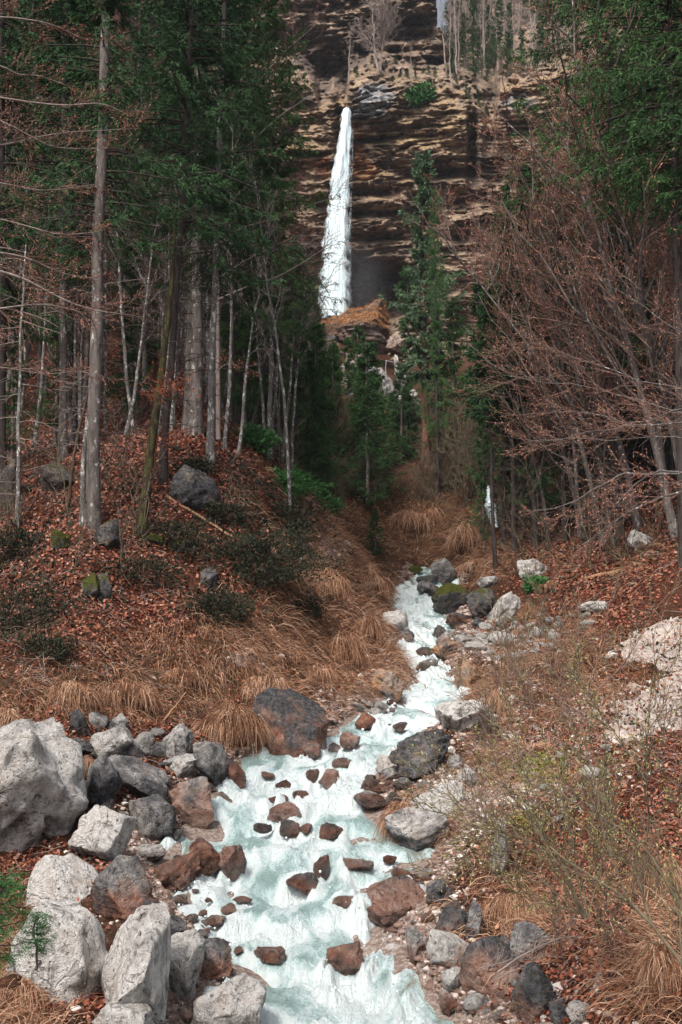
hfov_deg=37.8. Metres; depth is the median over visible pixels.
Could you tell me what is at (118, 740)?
boulder
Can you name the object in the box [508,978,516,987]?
stone
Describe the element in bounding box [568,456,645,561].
bare sapling
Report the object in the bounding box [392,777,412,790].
rock
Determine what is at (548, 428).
spruce
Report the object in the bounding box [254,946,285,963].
rock
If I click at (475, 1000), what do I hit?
rock
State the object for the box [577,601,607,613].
rock
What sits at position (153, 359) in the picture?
spruce
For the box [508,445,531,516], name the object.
bare sapling
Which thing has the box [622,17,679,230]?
spruce
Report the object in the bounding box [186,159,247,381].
bare tree
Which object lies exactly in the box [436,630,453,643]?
rock
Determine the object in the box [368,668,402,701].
rock
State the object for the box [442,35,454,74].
spruce
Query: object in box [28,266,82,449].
spruce
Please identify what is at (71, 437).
young tree
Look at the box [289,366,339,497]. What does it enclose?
spruce
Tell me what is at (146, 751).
stone
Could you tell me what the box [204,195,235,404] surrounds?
young tree
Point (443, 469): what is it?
bare shrub
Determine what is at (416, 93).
juniper
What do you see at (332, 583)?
grass tussock
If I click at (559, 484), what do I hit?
bare sapling
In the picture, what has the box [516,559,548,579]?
rock
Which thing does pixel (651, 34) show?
spruce
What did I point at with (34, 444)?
bare sapling
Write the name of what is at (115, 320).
bare tree
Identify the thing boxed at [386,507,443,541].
grass tussock
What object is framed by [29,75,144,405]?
bare tree
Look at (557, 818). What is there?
stone
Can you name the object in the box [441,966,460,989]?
rock
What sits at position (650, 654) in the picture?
path
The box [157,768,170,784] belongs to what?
rock
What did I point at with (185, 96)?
spruce
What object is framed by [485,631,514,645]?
stone
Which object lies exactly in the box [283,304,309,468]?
bare tree
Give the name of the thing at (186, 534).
heather
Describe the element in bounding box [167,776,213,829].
boulder
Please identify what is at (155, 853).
rock
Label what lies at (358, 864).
rock
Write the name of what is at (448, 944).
boulder
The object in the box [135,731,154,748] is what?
rock
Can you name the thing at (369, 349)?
fir
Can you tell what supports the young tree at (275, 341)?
on the ground at (376, 942)
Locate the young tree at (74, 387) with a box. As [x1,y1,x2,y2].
[51,205,90,440]
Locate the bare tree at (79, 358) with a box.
[14,152,116,405]
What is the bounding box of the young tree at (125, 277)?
[103,168,139,387]
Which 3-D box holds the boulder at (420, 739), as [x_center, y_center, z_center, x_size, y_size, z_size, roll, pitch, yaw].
[1.580,4.709,19.259,1.226,0.987,1.116,2,-6,-21]
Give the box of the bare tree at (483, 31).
[474,0,489,75]
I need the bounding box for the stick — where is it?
[161,692,185,722]
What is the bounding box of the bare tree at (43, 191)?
[33,54,90,324]
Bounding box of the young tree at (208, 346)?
[203,223,224,381]
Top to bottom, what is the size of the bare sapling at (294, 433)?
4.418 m
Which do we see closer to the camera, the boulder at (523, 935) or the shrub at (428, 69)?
the boulder at (523, 935)
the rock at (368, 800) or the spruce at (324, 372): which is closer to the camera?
the rock at (368, 800)
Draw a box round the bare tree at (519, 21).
[509,1,528,51]
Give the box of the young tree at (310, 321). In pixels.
[298,271,318,445]
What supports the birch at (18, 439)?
on the ground at (376, 942)
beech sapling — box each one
[127,361,200,404]
[155,422,204,451]
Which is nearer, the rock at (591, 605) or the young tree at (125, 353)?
the rock at (591, 605)
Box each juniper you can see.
[229,421,284,456]
[266,462,337,501]
[315,493,346,516]
[400,80,437,107]
[521,572,549,594]
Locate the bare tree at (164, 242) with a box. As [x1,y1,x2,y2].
[104,58,228,327]
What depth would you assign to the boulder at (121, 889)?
12.81 m
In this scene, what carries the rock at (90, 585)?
on the ground at (376, 942)
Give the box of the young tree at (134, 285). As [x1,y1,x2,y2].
[107,131,152,395]
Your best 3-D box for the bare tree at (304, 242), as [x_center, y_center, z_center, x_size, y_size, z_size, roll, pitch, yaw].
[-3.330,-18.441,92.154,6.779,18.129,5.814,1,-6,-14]
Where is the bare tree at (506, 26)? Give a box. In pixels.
[502,0,515,64]
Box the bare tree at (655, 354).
[629,223,674,440]
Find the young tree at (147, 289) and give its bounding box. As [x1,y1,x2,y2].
[123,147,176,435]
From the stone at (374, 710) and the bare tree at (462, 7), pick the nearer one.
the stone at (374, 710)
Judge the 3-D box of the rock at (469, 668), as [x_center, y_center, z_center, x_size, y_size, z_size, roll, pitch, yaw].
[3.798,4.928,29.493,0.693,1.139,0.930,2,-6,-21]
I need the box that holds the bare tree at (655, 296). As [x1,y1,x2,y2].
[633,130,681,381]
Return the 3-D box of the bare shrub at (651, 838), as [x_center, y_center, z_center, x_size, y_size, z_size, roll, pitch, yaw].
[3.571,4.159,12.009,0.800,1.635,0.718,4,-7,-34]
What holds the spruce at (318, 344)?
on the ground at (376, 942)
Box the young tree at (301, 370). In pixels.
[292,312,318,469]
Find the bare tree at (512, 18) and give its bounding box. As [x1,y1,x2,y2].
[503,0,517,64]
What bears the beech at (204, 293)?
on the ground at (376, 942)
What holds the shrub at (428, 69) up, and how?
on the cliff
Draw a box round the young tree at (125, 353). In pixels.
[85,74,136,435]
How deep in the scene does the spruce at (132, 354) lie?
43.99 m
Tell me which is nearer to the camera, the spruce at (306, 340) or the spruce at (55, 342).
the spruce at (55, 342)
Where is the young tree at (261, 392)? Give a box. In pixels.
[231,119,273,440]
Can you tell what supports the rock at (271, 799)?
on the stream
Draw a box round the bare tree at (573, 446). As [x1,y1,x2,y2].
[488,185,633,544]
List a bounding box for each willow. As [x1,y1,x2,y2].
[388,669,634,918]
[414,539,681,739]
[476,617,681,966]
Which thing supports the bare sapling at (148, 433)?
on the ground at (376, 942)
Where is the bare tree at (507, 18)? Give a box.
[501,0,517,33]
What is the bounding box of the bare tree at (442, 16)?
[434,0,448,74]
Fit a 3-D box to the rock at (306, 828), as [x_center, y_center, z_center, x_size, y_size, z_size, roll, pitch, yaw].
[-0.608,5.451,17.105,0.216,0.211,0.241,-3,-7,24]
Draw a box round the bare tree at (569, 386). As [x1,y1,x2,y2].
[539,195,592,482]
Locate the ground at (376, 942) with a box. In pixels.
[0,0,681,1023]
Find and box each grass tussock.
[0,707,32,727]
[0,971,54,1017]
[42,679,109,715]
[83,755,94,779]
[98,677,166,720]
[157,667,206,696]
[189,699,278,759]
[239,673,291,701]
[282,647,314,667]
[295,660,341,686]
[309,566,358,609]
[323,630,373,672]
[353,616,385,647]
[356,565,401,608]
[368,800,411,848]
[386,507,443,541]
[442,520,481,558]
[455,558,485,578]
[474,841,517,862]
[481,888,547,928]
[482,688,512,718]
[515,602,540,624]
[538,580,558,592]
[619,853,681,904]
[627,939,681,1011]
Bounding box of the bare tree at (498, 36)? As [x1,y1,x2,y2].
[491,1,505,71]
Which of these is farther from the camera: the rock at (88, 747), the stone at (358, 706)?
the stone at (358, 706)
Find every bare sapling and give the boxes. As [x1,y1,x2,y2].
[0,428,31,520]
[0,451,24,519]
[0,468,28,540]
[1,456,41,534]
[10,533,55,608]
[21,408,52,477]
[28,382,82,520]
[34,443,79,524]
[58,451,105,545]
[69,486,102,575]
[84,392,142,497]
[100,381,135,477]
[101,420,143,494]
[101,452,152,584]
[114,404,171,555]
[129,385,178,454]
[210,451,250,520]
[274,392,307,472]
[491,485,528,559]
[495,477,541,545]
[507,469,541,519]
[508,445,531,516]
[509,497,531,540]
[511,469,557,552]
[519,440,572,518]
[531,490,561,552]
[536,451,604,574]
[540,501,567,540]
[549,456,569,514]
[563,453,628,547]
[566,474,606,543]
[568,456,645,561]
[570,444,608,519]
[573,470,606,534]
[581,479,627,559]
[589,442,662,569]
[594,495,623,562]
[607,459,641,525]
[639,476,676,557]
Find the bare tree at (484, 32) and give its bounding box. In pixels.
[477,1,491,74]
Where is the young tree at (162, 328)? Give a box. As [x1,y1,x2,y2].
[149,124,179,345]
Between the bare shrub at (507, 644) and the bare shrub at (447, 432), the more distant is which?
the bare shrub at (447, 432)
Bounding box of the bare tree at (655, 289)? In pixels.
[619,146,681,432]
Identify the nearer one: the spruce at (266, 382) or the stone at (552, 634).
the stone at (552, 634)
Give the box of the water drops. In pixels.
[175,575,462,1023]
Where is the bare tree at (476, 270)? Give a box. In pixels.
[460,216,499,320]
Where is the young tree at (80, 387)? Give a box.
[75,87,109,434]
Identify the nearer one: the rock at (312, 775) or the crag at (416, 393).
the rock at (312, 775)
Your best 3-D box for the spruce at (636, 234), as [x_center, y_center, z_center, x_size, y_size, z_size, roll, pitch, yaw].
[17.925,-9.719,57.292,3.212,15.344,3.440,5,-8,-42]
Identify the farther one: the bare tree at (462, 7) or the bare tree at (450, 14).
the bare tree at (450, 14)
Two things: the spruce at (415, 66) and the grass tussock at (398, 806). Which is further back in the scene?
the spruce at (415, 66)
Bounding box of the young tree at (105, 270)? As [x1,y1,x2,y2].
[105,187,110,340]
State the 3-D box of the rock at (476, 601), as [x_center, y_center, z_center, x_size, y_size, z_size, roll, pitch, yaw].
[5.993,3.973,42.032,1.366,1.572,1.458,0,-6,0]
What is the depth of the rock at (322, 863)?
15.30 m
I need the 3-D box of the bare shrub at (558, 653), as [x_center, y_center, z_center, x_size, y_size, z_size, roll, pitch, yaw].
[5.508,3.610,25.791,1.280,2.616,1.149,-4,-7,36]
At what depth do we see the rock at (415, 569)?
59.64 m
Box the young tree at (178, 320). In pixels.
[144,192,185,428]
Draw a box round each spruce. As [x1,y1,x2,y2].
[0,0,94,472]
[0,0,230,532]
[4,0,52,392]
[4,12,38,354]
[4,32,44,382]
[4,58,31,268]
[5,0,118,420]
[5,0,160,460]
[6,0,137,443]
[6,290,41,460]
[10,0,35,222]
[17,1,47,191]
[25,2,51,99]
[26,11,89,350]
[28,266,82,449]
[54,0,298,484]
[71,109,90,289]
[97,0,288,434]
[101,247,155,425]
[104,0,154,346]
[110,0,261,405]
[110,37,149,321]
[110,190,163,364]
[119,1,182,344]
[121,0,276,435]
[126,6,188,356]
[139,45,186,389]
[140,0,305,462]
[180,179,190,350]
[181,0,314,426]
[185,15,218,346]
[201,80,278,421]
[203,324,205,363]
[204,288,227,369]
[205,72,298,413]
[207,0,347,457]
[215,315,229,395]
[220,256,268,429]
[246,289,292,428]
[247,265,290,434]
[248,297,307,453]
[252,343,292,426]
[253,177,305,409]
[260,258,334,468]
[282,284,332,452]
[289,324,352,489]
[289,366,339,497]
[305,358,349,471]
[306,395,345,515]
[308,304,329,411]
[312,344,355,478]
[326,347,346,451]
[327,350,355,456]
[338,337,364,451]
[344,324,371,453]
[344,406,363,458]
[344,410,365,478]
[347,401,374,477]
[348,356,383,457]
[361,373,396,469]
[367,373,389,457]
[377,265,434,450]
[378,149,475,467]
[382,361,420,464]
[395,382,421,456]
[412,65,417,80]
[416,188,454,496]
[420,298,480,473]
[429,363,453,435]
[430,351,451,453]
[437,0,452,52]
[438,340,459,413]
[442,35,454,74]
[445,30,461,77]
[446,1,467,58]
[452,3,469,59]
[455,12,475,68]
[456,288,524,572]
[459,283,498,519]
[462,415,500,549]
[464,80,470,98]
[464,295,545,526]
[465,413,486,487]
[466,0,476,38]
[466,37,482,78]
[466,279,495,452]
[467,0,479,36]
[468,225,498,480]
[471,0,486,51]
[471,28,487,75]
[472,171,522,352]
[472,215,549,556]
[474,274,526,552]
[481,7,492,47]
[482,20,492,64]
[482,56,490,81]
[485,25,496,73]
[485,396,555,522]
[486,17,497,71]
[488,0,505,69]
[488,166,562,549]
[496,0,681,539]
[497,31,517,77]
[498,2,518,69]
[506,306,570,543]
[514,28,531,77]
[519,1,530,23]
[530,12,549,60]
[531,218,599,542]
[533,0,681,567]
[539,230,629,501]
[542,247,592,527]
[543,7,561,38]
[553,257,639,505]
[558,234,594,499]
[570,168,659,520]
[571,37,593,218]
[573,219,589,467]
[582,230,630,513]
[583,199,670,489]
[594,0,681,240]
[609,0,681,194]
[612,186,637,458]
[615,10,661,472]
[617,236,671,503]
[619,96,656,447]
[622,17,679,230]
[629,246,673,470]
[630,215,655,451]
[638,186,681,468]
[638,239,673,476]
[648,212,681,484]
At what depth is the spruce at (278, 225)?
63.83 m
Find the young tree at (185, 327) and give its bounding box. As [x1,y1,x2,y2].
[183,120,217,380]
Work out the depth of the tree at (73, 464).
30.00 m
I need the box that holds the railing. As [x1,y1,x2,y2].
[340,352,393,370]
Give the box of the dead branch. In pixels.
[478,922,587,979]
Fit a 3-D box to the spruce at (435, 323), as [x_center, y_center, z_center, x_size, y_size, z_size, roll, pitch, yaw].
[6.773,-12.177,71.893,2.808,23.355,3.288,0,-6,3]
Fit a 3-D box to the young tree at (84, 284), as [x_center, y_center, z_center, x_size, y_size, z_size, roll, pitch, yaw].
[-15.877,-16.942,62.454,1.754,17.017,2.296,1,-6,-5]
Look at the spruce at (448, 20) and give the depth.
181.26 m
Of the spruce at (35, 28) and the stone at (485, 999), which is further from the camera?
the spruce at (35, 28)
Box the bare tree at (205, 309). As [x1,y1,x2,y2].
[165,232,209,346]
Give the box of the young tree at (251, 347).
[248,179,280,422]
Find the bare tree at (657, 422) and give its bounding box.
[572,102,674,490]
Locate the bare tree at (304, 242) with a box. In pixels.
[284,221,337,359]
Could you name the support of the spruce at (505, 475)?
on the ground at (376, 942)
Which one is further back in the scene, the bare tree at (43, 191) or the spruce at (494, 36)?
the spruce at (494, 36)
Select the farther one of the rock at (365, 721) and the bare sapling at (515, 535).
the bare sapling at (515, 535)
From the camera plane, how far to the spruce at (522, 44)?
153.13 m
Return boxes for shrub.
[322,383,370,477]
[328,447,360,503]
[373,448,404,496]
[399,439,448,504]
[418,410,498,512]
[419,392,477,492]
[424,432,461,488]
[425,63,431,75]
[428,391,476,472]
[430,421,469,488]
[438,397,520,513]
[457,742,505,827]
[459,787,517,879]
[470,672,507,746]
[474,453,530,527]
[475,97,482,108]
[483,638,519,703]
[495,599,528,678]
[510,634,552,713]
[524,582,550,636]
[530,603,572,686]
[539,861,588,973]
[542,658,580,727]
[552,583,600,651]
[572,744,641,857]
[576,836,653,982]
[605,793,672,904]
[637,671,681,763]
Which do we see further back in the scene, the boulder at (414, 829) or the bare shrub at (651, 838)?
the boulder at (414, 829)
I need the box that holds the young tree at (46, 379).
[29,198,55,397]
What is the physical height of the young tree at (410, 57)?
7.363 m
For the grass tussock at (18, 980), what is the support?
on the ground at (376, 942)
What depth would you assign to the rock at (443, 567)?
57.03 m
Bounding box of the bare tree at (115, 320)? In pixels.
[89,130,187,413]
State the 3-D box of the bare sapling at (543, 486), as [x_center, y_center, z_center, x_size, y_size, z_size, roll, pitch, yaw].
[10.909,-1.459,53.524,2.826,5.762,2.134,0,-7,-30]
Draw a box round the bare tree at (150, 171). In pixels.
[121,44,190,334]
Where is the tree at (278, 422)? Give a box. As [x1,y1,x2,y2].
[265,309,299,461]
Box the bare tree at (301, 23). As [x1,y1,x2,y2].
[288,5,302,52]
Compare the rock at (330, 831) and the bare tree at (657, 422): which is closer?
the rock at (330, 831)
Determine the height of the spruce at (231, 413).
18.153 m
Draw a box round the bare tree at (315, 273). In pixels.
[278,163,346,360]
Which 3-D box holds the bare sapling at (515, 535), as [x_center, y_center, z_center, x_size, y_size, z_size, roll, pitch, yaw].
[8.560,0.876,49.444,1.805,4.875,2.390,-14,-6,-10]
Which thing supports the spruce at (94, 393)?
on the ground at (376, 942)
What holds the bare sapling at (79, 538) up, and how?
on the ground at (376, 942)
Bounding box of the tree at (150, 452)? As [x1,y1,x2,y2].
[82,188,229,539]
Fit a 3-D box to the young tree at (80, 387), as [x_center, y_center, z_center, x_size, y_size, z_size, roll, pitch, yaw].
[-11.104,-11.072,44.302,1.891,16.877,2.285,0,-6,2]
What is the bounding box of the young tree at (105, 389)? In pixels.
[82,200,129,432]
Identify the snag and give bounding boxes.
[250,375,262,424]
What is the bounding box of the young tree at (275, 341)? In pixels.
[260,243,290,460]
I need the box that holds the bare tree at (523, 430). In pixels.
[483,250,576,491]
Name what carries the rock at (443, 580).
in the stream
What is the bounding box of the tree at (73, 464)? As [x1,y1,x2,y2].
[64,388,87,520]
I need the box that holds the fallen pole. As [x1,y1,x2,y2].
[561,568,623,582]
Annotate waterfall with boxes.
[319,108,351,317]
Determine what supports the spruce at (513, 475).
on the ground at (376, 942)
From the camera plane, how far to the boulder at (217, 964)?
11.72 m
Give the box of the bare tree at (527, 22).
[521,3,532,50]
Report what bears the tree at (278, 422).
on the ground at (376, 942)
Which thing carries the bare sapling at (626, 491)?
on the ground at (376, 942)
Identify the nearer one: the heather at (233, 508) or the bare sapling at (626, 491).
the heather at (233, 508)
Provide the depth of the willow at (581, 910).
9.20 m
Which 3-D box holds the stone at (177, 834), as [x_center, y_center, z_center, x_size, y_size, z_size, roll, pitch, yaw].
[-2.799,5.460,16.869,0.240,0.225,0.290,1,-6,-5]
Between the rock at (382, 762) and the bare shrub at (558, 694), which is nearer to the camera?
the rock at (382, 762)
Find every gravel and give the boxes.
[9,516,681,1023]
[44,559,636,1023]
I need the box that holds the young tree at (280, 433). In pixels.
[257,190,285,459]
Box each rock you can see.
[50,529,70,549]
[69,709,89,736]
[70,737,94,754]
[81,573,99,599]
[89,712,109,731]
[94,519,119,547]
[97,570,111,599]
[112,713,128,728]
[134,844,166,861]
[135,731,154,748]
[146,534,163,545]
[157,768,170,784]
[161,723,193,757]
[163,753,199,776]
[176,538,191,552]
[200,566,218,587]
[205,915,225,926]
[219,844,246,881]
[220,902,236,914]
[227,761,246,788]
[253,823,271,833]
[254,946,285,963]
[267,802,301,822]
[268,794,287,802]
[279,819,300,837]
[286,872,318,895]
[292,790,308,798]
[300,823,311,833]
[302,742,320,758]
[305,769,318,782]
[313,854,329,880]
[318,769,338,789]
[319,822,342,839]
[332,757,351,768]
[332,895,352,908]
[340,731,360,749]
[343,858,373,870]
[353,790,387,810]
[355,712,375,729]
[360,774,378,790]
[367,906,388,926]
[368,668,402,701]
[370,784,388,793]
[375,755,393,774]
[382,610,408,633]
[383,766,398,780]
[386,792,402,805]
[391,866,411,876]
[392,722,407,732]
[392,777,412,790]
[395,629,414,642]
[405,926,426,964]
[408,565,422,574]
[410,867,435,884]
[416,575,437,582]
[416,647,432,655]
[416,659,438,670]
[417,581,438,595]
[425,878,454,904]
[430,641,460,659]
[431,558,455,581]
[431,583,467,614]
[432,625,445,636]
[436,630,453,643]
[438,577,451,584]
[439,989,457,1016]
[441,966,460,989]
[445,613,472,628]
[446,755,463,770]
[453,634,470,641]
[455,659,482,688]
[457,766,478,784]
[462,993,484,1014]
[464,900,483,940]
[466,588,496,618]
[472,617,482,627]
[476,576,499,587]
[490,817,509,873]
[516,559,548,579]
[548,997,568,1023]
[565,1000,588,1023]
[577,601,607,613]
[579,767,599,779]
[627,529,653,553]
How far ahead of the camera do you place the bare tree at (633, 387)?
51.51 m
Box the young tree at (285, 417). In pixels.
[240,131,291,510]
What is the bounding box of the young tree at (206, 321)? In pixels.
[206,142,222,361]
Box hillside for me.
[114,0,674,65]
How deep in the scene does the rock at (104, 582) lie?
26.58 m
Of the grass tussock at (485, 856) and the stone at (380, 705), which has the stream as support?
the stone at (380, 705)
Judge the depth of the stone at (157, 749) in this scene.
19.83 m
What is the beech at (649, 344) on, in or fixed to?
on the ground at (376, 942)
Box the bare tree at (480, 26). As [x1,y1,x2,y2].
[472,0,488,75]
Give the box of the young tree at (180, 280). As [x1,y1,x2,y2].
[157,66,212,435]
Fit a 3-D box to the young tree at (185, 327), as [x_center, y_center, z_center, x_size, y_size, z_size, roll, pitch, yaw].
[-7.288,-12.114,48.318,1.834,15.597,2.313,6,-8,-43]
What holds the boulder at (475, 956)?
on the ground at (376, 942)
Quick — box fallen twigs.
[0,363,681,1023]
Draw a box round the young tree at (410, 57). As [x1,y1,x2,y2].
[407,39,413,80]
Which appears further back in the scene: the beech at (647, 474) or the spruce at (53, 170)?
the spruce at (53, 170)
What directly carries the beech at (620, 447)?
on the ground at (376, 942)
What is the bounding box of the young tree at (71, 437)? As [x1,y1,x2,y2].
[42,94,86,442]
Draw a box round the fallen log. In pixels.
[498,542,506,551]
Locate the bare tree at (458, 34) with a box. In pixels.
[453,0,468,69]
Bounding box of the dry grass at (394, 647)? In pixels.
[0,443,681,1023]
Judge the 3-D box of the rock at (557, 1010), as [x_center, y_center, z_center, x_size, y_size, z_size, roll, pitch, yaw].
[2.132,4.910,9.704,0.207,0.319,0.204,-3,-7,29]
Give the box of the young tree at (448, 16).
[443,6,454,78]
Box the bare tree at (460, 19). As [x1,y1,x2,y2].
[445,0,463,82]
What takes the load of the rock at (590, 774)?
on the ground at (376, 942)
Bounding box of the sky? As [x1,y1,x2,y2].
[436,0,449,31]
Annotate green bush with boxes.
[499,744,585,793]
[507,804,550,833]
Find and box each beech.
[0,0,158,388]
[153,167,262,334]
[207,0,360,439]
[351,0,405,75]
[384,50,659,529]
[442,104,668,545]
[452,242,681,573]
[454,145,628,488]
[455,0,681,539]
[470,220,584,539]
[472,303,566,544]
[475,211,567,481]
[583,236,673,443]
[628,164,681,367]
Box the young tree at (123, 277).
[109,198,139,370]
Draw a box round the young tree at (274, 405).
[261,233,300,453]
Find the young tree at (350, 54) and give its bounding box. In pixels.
[342,22,357,84]
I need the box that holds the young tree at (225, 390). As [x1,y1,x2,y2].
[220,288,229,398]
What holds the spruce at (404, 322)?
on the ground at (376, 942)
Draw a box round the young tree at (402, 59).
[400,42,404,76]
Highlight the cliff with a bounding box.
[183,0,649,362]
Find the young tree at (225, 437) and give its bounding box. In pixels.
[211,78,261,450]
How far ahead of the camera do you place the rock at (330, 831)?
16.91 m
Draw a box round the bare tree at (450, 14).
[444,0,453,34]
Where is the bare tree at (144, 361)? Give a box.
[79,17,187,391]
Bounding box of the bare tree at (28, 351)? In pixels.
[23,142,90,370]
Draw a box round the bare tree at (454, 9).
[446,0,461,73]
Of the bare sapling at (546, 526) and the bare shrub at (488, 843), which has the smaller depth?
the bare shrub at (488, 843)
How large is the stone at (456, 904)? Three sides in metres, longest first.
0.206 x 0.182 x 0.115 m
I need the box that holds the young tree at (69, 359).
[53,97,94,378]
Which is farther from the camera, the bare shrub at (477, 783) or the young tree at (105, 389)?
the young tree at (105, 389)
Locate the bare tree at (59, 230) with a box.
[18,50,129,387]
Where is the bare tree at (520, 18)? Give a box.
[510,0,527,64]
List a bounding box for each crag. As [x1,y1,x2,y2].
[321,322,338,340]
[321,339,340,355]
[338,353,369,376]
[341,369,354,395]
[362,365,396,402]
[386,331,405,357]
[394,355,404,395]
[399,389,421,419]
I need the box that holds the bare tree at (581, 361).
[516,191,585,473]
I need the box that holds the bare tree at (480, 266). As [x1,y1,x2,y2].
[445,230,535,491]
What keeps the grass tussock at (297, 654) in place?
on the ground at (376, 942)
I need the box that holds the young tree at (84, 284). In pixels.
[78,129,96,360]
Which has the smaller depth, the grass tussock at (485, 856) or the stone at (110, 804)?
the grass tussock at (485, 856)
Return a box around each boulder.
[0,458,21,507]
[0,717,88,852]
[6,898,107,1005]
[26,853,97,910]
[39,461,74,489]
[68,804,134,861]
[86,753,121,806]
[89,724,144,758]
[90,855,160,922]
[91,1001,153,1023]
[100,902,170,1023]
[108,754,167,800]
[128,794,176,839]
[154,850,200,890]
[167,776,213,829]
[169,464,221,510]
[169,928,205,1006]
[170,914,187,935]
[189,837,219,875]
[190,973,266,1023]
[193,741,230,786]
[199,937,232,980]
[251,687,329,757]
[319,298,391,354]
[326,941,364,975]
[366,876,424,926]
[384,807,449,851]
[388,729,450,780]
[411,780,474,814]
[426,929,468,966]
[434,699,496,736]
[434,905,467,935]
[459,935,519,999]
[486,592,520,626]
[510,921,554,963]
[511,962,556,1023]
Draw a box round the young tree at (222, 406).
[184,215,224,416]
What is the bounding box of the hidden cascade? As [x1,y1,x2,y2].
[485,486,497,527]
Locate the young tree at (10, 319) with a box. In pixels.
[6,240,26,416]
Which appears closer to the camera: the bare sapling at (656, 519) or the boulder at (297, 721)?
the boulder at (297, 721)
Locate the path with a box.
[599,616,681,745]
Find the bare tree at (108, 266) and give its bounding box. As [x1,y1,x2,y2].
[56,166,142,333]
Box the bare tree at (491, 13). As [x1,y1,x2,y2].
[489,0,495,40]
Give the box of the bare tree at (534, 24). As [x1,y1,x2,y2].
[526,1,536,53]
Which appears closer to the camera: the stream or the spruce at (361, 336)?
the stream
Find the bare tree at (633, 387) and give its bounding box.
[604,254,673,469]
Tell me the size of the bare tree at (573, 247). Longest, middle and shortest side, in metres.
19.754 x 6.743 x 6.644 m
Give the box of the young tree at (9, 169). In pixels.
[5,74,30,252]
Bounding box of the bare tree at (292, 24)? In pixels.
[285,1,300,58]
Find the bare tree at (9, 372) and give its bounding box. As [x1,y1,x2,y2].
[4,17,134,412]
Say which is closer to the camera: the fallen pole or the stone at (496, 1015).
the stone at (496, 1015)
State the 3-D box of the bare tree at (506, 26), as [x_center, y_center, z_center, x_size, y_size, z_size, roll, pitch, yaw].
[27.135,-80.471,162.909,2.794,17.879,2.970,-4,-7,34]
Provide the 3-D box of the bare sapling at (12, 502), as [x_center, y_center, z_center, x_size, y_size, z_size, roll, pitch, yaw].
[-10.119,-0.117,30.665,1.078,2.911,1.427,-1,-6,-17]
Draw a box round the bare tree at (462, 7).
[456,0,472,67]
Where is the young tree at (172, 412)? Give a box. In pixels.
[150,175,197,430]
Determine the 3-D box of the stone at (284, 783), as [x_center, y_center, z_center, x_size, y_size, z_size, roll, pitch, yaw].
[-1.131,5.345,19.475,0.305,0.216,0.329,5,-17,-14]
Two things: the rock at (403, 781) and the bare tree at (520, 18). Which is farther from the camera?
the bare tree at (520, 18)
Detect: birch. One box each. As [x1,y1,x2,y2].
[0,244,73,526]
[42,149,161,526]
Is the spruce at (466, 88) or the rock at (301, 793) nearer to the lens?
the rock at (301, 793)
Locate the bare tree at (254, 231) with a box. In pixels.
[182,68,309,318]
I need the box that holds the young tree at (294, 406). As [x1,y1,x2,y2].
[283,220,326,467]
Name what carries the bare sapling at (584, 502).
on the ground at (376, 942)
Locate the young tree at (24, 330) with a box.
[9,205,40,438]
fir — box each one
[0,863,46,977]
[13,910,58,970]
[336,341,406,507]
[363,508,387,555]
[381,392,412,457]
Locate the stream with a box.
[159,567,469,1023]
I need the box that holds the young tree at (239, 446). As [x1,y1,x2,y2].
[232,186,281,456]
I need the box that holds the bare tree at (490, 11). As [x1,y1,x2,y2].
[489,0,494,35]
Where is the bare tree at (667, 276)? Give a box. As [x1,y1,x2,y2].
[649,250,673,332]
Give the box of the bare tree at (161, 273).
[129,66,257,404]
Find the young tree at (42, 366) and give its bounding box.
[31,88,76,446]
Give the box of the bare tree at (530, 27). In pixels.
[521,0,539,62]
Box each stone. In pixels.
[101,799,116,809]
[106,720,118,729]
[142,749,148,755]
[148,742,165,756]
[149,727,165,738]
[158,762,172,766]
[171,894,187,903]
[172,827,182,840]
[184,913,197,923]
[195,871,201,876]
[197,929,208,938]
[198,909,206,915]
[205,897,212,902]
[232,896,251,902]
[234,946,242,954]
[261,771,274,779]
[275,780,290,788]
[351,702,364,711]
[364,702,373,707]
[369,707,380,714]
[374,700,388,709]
[380,786,389,792]
[381,689,394,699]
[383,855,396,863]
[386,699,394,705]
[389,707,395,712]
[417,781,427,788]
[420,912,433,922]
[449,901,461,908]
[464,641,485,651]
[464,1003,473,1010]
[474,633,486,638]
[478,622,491,630]
[482,1008,488,1013]
[483,996,488,1003]
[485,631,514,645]
[491,1011,505,1019]
[496,992,506,998]
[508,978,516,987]
[526,626,542,638]
[546,632,559,639]
[554,815,563,821]
[555,752,563,758]
[579,611,590,619]
[580,620,594,630]
[599,744,611,751]
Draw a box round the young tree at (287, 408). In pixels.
[273,222,317,461]
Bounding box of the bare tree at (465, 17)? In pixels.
[461,0,471,50]
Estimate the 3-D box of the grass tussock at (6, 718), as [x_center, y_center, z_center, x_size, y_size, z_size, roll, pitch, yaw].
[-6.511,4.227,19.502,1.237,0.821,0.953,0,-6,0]
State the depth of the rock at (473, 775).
18.10 m
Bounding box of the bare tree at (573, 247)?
[547,191,620,484]
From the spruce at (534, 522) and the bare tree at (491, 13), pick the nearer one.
the spruce at (534, 522)
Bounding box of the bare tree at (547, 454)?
[544,388,552,473]
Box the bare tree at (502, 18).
[496,0,506,41]
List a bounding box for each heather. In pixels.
[0,518,48,564]
[0,572,85,633]
[16,626,85,661]
[100,553,191,590]
[131,514,241,559]
[169,582,256,631]
[171,454,222,474]
[175,519,353,590]
[201,500,255,526]
[263,497,325,534]
[294,594,333,624]
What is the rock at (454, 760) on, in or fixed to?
on the ground at (376, 942)
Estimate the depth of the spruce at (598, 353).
52.63 m
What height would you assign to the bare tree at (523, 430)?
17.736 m

